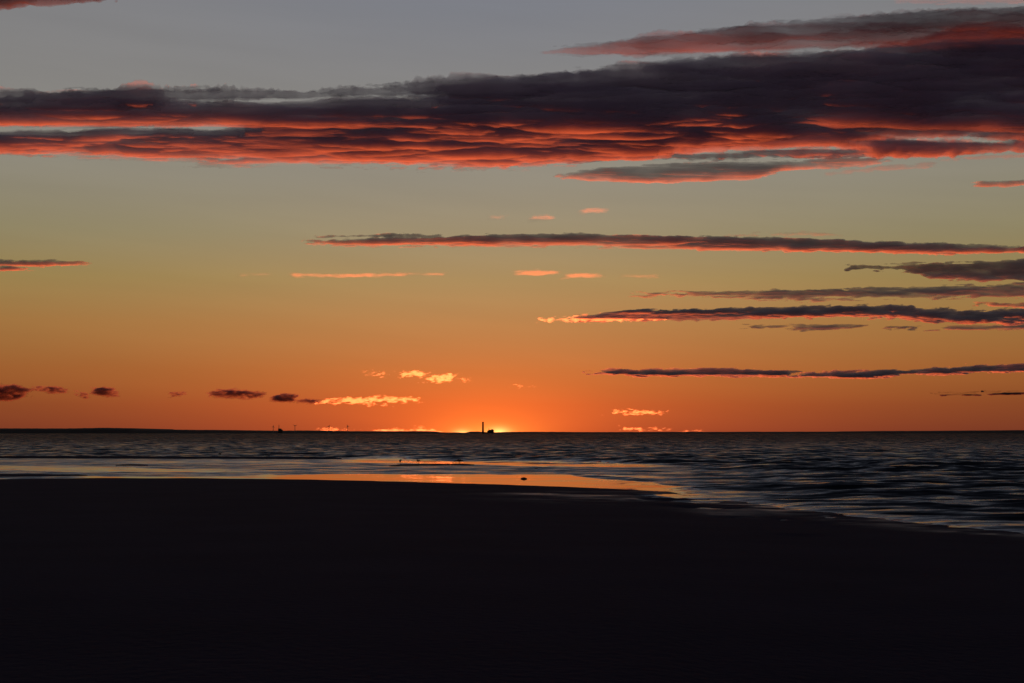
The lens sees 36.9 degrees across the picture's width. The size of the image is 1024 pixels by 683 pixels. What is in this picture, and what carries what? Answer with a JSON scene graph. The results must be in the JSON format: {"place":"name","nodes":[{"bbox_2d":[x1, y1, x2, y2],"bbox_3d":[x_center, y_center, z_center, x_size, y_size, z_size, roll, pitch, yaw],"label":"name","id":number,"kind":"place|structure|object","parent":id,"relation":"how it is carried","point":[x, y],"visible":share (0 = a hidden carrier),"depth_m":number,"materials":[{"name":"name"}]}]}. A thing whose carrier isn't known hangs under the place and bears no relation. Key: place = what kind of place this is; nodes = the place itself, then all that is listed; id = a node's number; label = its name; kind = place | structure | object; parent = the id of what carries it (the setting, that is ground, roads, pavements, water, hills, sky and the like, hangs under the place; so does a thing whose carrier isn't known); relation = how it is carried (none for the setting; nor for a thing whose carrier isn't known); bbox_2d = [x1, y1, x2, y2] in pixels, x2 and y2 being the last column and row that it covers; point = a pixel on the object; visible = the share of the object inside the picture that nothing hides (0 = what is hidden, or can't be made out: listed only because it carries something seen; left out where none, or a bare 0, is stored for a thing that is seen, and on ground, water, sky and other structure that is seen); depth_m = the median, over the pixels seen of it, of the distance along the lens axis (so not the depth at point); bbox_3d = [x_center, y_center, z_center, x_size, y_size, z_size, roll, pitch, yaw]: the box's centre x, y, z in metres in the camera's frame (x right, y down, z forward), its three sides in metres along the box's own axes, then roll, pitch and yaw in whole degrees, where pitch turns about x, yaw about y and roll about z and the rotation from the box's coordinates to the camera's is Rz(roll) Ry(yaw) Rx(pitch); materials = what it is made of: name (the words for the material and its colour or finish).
{"place":"outdoors","nodes":[
{"label":"outdoors","id":0,"kind":"place"},
{"bbox_2d":[0,478,1023,682],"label":"beach","id":1,"kind":"structure","parent":0,"point":[160,580],"depth_m":17.26,"materials":[{"name":"black sand"}]},
{"bbox_2d":[0,433,1023,532],"bbox_3d":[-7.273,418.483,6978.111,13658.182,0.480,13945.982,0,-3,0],"label":"sea","id":2,"kind":"structure","parent":0,"point":[968,480],"depth_m":98.32,"materials":[{"name":"black liquid"}]},
{"bbox_2d":[0,474,87,476],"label":"sand bar","id":3,"kind":"object","parent":2,"relation":"on","point":[11,475],"visible":0.98,"depth_m":72.09,"materials":[{"name":"black sand"}]},
{"bbox_2d":[116,464,147,465],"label":"sand bar","id":4,"kind":"object","parent":2,"relation":"on","point":[132,465],"visible":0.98,"depth_m":95.17,"materials":[{"name":"grey sand"}]},
{"bbox_2d":[0,456,341,458],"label":"sand bar","id":5,"kind":"object","parent":2,"relation":"in","point":[132,457],"visible":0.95,"depth_m":120.86,"materials":[{"name":"black sand"}]},
{"bbox_2d":[389,464,473,465],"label":"sand bar","id":6,"kind":"object","parent":2,"relation":"in","point":[427,464],"visible":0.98,"depth_m":95.42,"materials":[{"name":"black sand"}]},
{"bbox_2d":[0,428,1023,432],"bbox_3d":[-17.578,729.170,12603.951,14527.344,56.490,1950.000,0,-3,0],"label":"hills","id":7,"kind":"structure","parent":0,"point":[73,430],"depth_m":11917.37,"materials":[{"name":"black"}]},
{"bbox_2d":[0,0,1023,432],"label":"sky","id":8,"kind":"structure","parent":0,"point":[313,215],"materials":[{"name":"orange"}]},
{"label":"ground","id":9,"kind":"structure","parent":0,"visible":0},
{"bbox_2d":[482,422,493,432],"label":"power station","id":10,"kind":"object","parent":9,"relation":"on","point":[490,431],"visible":0.86,"depth_m":11564.73,"materials":[{"name":"concrete"}]}
]}

